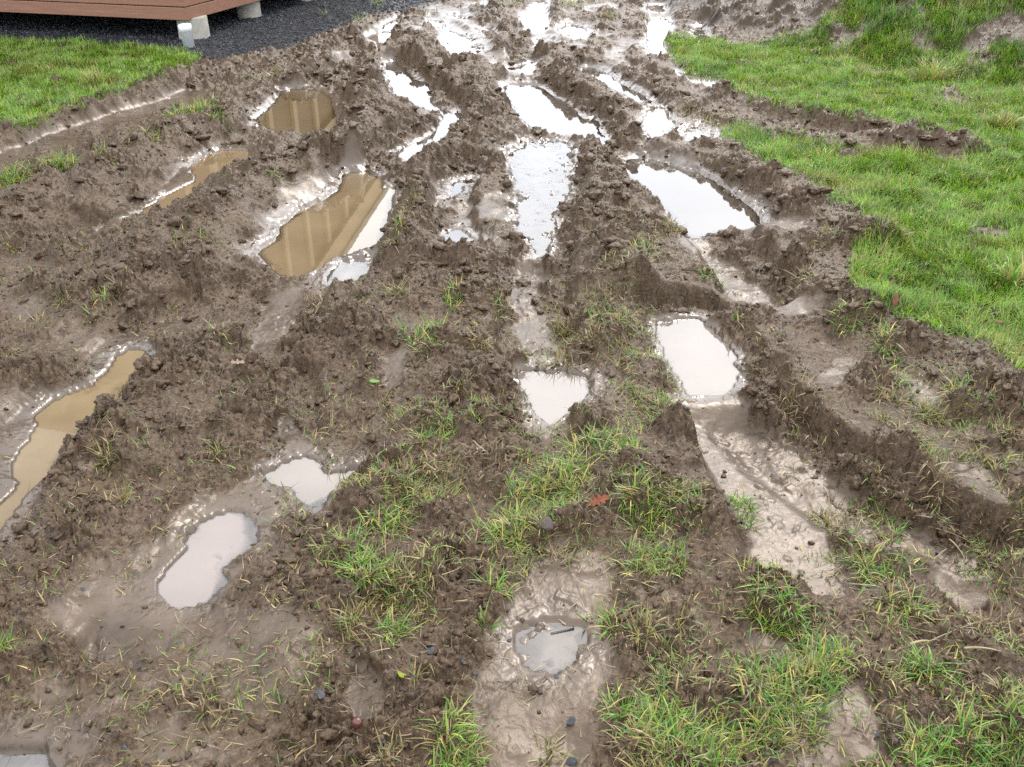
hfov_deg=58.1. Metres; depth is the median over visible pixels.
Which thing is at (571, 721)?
stone
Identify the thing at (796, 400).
grass tuft
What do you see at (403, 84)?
puddle
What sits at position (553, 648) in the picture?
puddle
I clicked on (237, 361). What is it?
fallen leaf
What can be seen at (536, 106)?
puddle
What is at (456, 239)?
puddle
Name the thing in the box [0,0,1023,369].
lawn grass
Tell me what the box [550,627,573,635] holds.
twig
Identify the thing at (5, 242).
grass tuft
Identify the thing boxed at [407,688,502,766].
grass tuft
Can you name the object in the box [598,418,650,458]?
grass tuft
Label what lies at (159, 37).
gravel
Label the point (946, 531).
straw stalk
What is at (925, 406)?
grass tuft
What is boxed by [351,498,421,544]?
grass tuft
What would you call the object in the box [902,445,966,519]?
grass tuft
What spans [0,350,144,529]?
puddle
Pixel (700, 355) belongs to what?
puddle
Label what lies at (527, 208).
puddle
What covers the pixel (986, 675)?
straw stalk
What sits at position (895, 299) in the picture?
fallen leaf
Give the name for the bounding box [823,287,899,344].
grass tuft
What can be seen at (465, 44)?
puddle
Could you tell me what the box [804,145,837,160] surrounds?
grass tussock
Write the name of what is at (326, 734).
mud clods
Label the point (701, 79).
puddle
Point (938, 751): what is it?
grass tuft
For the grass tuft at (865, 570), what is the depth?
2.35 m
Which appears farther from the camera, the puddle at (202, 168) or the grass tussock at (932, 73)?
the grass tussock at (932, 73)
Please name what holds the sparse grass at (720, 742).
on the ground at (732, 436)
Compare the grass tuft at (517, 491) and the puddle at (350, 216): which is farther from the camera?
the puddle at (350, 216)
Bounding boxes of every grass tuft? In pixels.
[0,158,33,189]
[0,618,31,651]
[1,231,25,253]
[33,146,85,172]
[81,428,126,477]
[160,95,218,114]
[329,539,408,599]
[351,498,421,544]
[354,602,424,648]
[386,305,461,357]
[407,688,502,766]
[433,273,468,312]
[463,494,535,563]
[471,560,523,612]
[481,283,513,322]
[493,463,565,508]
[523,443,595,503]
[551,419,630,486]
[576,593,639,642]
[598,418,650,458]
[608,461,673,540]
[609,529,692,585]
[615,672,716,749]
[722,482,768,534]
[760,648,841,751]
[774,368,825,433]
[810,492,845,530]
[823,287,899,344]
[837,538,926,590]
[878,694,1008,766]
[885,638,967,688]
[896,376,971,426]
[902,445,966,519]
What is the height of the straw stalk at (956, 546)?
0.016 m
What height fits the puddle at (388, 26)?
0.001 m
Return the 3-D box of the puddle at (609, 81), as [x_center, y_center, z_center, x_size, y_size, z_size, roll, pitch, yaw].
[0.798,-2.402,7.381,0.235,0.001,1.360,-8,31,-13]
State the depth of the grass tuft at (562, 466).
2.62 m
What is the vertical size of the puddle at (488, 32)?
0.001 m
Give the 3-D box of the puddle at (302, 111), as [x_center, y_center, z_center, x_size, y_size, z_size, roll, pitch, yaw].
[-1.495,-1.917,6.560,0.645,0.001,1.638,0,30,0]
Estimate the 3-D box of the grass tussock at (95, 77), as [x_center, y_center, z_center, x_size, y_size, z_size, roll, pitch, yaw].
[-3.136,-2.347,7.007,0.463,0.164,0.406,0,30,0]
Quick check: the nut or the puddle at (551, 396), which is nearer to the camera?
the nut
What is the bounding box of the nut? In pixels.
[351,716,362,728]
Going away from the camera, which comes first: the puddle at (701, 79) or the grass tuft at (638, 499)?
the grass tuft at (638, 499)
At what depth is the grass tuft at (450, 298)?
3.59 m
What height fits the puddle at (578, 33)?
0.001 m
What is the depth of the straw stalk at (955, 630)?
2.09 m
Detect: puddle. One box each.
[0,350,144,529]
[143,150,248,212]
[159,513,248,609]
[257,89,333,134]
[261,172,394,276]
[265,458,354,504]
[316,259,359,280]
[368,32,390,41]
[383,19,397,31]
[386,62,460,159]
[430,21,476,53]
[452,234,469,241]
[480,29,495,36]
[504,85,604,144]
[507,65,530,73]
[511,141,570,254]
[518,371,587,423]
[521,0,546,33]
[542,634,574,668]
[561,24,588,38]
[583,68,645,101]
[626,159,757,235]
[643,108,673,136]
[647,19,670,55]
[648,5,664,12]
[657,319,738,395]
[678,73,718,86]
[689,129,714,139]
[696,30,707,44]
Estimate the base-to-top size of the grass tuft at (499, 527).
0.160 m
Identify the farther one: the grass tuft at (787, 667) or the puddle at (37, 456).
the puddle at (37, 456)
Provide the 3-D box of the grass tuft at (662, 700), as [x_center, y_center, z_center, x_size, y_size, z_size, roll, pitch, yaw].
[0.306,0.678,1.862,0.221,0.149,0.245,0,30,0]
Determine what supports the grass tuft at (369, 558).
on the ground at (732, 436)
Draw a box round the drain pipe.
[178,23,194,47]
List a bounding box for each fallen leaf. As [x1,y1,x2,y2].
[226,359,245,363]
[366,379,379,382]
[582,494,608,506]
[892,293,898,307]
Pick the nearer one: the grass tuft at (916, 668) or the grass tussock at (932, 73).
the grass tuft at (916, 668)
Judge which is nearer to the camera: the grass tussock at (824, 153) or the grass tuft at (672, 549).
the grass tuft at (672, 549)
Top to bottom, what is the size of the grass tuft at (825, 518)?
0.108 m
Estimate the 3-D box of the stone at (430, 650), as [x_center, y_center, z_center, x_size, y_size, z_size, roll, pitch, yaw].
[-0.184,0.600,2.066,0.020,0.011,0.027,4,30,7]
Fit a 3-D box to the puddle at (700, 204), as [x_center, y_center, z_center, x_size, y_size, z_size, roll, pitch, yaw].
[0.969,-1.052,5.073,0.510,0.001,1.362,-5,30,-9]
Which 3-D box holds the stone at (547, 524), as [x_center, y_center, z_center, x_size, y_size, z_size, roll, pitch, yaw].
[0.087,0.364,2.404,0.040,0.014,0.047,-11,37,-9]
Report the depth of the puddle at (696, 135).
5.84 m
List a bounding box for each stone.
[315,689,324,698]
[426,646,434,654]
[539,516,552,529]
[565,757,576,765]
[566,717,575,725]
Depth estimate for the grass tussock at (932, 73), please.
7.14 m
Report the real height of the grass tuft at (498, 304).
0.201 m
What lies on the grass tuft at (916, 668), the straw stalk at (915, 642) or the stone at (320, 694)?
the straw stalk at (915, 642)
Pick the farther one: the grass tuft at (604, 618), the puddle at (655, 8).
the puddle at (655, 8)
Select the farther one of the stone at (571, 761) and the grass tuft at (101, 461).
the grass tuft at (101, 461)
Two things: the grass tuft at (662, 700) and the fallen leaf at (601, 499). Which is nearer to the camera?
the grass tuft at (662, 700)
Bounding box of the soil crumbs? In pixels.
[0,0,1023,766]
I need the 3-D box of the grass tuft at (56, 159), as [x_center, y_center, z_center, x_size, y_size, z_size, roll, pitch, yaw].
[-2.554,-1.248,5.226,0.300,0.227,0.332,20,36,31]
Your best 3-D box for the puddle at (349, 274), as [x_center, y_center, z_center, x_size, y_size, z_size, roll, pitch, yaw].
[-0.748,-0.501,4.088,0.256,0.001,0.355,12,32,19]
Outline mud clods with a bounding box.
[0,0,1023,766]
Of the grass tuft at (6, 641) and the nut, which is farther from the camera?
the grass tuft at (6, 641)
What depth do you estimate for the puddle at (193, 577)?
2.38 m
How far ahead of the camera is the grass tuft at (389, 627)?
2.12 m
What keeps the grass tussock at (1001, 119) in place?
on the ground at (732, 436)
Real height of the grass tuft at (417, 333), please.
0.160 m
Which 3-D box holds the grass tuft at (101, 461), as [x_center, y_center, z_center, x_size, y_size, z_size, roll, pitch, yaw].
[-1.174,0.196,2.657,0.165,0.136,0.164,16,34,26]
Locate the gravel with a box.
[0,0,438,59]
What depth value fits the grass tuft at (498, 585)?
2.21 m
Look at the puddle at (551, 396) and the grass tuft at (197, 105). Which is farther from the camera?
the grass tuft at (197, 105)
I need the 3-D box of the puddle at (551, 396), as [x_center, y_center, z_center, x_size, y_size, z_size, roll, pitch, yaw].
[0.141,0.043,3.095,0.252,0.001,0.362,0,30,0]
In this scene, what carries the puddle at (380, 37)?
on the ground at (732, 436)
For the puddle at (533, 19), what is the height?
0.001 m
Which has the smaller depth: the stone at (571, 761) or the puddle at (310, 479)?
the stone at (571, 761)
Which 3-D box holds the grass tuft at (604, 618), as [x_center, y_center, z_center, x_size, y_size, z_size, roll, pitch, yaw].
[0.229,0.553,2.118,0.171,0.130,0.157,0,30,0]
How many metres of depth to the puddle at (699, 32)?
9.01 m
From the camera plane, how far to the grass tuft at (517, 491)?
2.57 m
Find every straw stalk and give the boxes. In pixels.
[908,640,931,645]
[927,526,969,541]
[927,619,987,642]
[948,538,964,557]
[964,646,1000,651]
[981,673,997,688]
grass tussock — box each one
[72,65,127,85]
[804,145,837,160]
[901,47,965,82]
[971,105,1023,130]
[985,248,1023,289]
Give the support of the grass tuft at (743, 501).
on the ground at (732, 436)
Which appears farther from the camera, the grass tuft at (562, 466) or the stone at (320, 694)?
the grass tuft at (562, 466)
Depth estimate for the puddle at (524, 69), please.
7.83 m
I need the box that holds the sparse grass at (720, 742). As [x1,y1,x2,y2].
[0,0,1023,766]
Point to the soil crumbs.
(370, 622)
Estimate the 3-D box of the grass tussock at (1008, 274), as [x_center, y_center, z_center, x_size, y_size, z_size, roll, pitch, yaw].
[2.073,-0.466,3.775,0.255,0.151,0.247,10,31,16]
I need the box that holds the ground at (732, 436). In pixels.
[0,0,1023,766]
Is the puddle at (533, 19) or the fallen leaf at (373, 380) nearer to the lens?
the fallen leaf at (373, 380)
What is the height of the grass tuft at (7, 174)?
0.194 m
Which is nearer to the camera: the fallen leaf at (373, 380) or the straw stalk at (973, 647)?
the straw stalk at (973, 647)
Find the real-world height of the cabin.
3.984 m
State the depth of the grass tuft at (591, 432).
2.75 m
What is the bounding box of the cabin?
[0,0,310,39]
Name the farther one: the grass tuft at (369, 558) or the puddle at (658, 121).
the puddle at (658, 121)
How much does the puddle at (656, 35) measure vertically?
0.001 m
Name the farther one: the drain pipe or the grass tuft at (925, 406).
the drain pipe

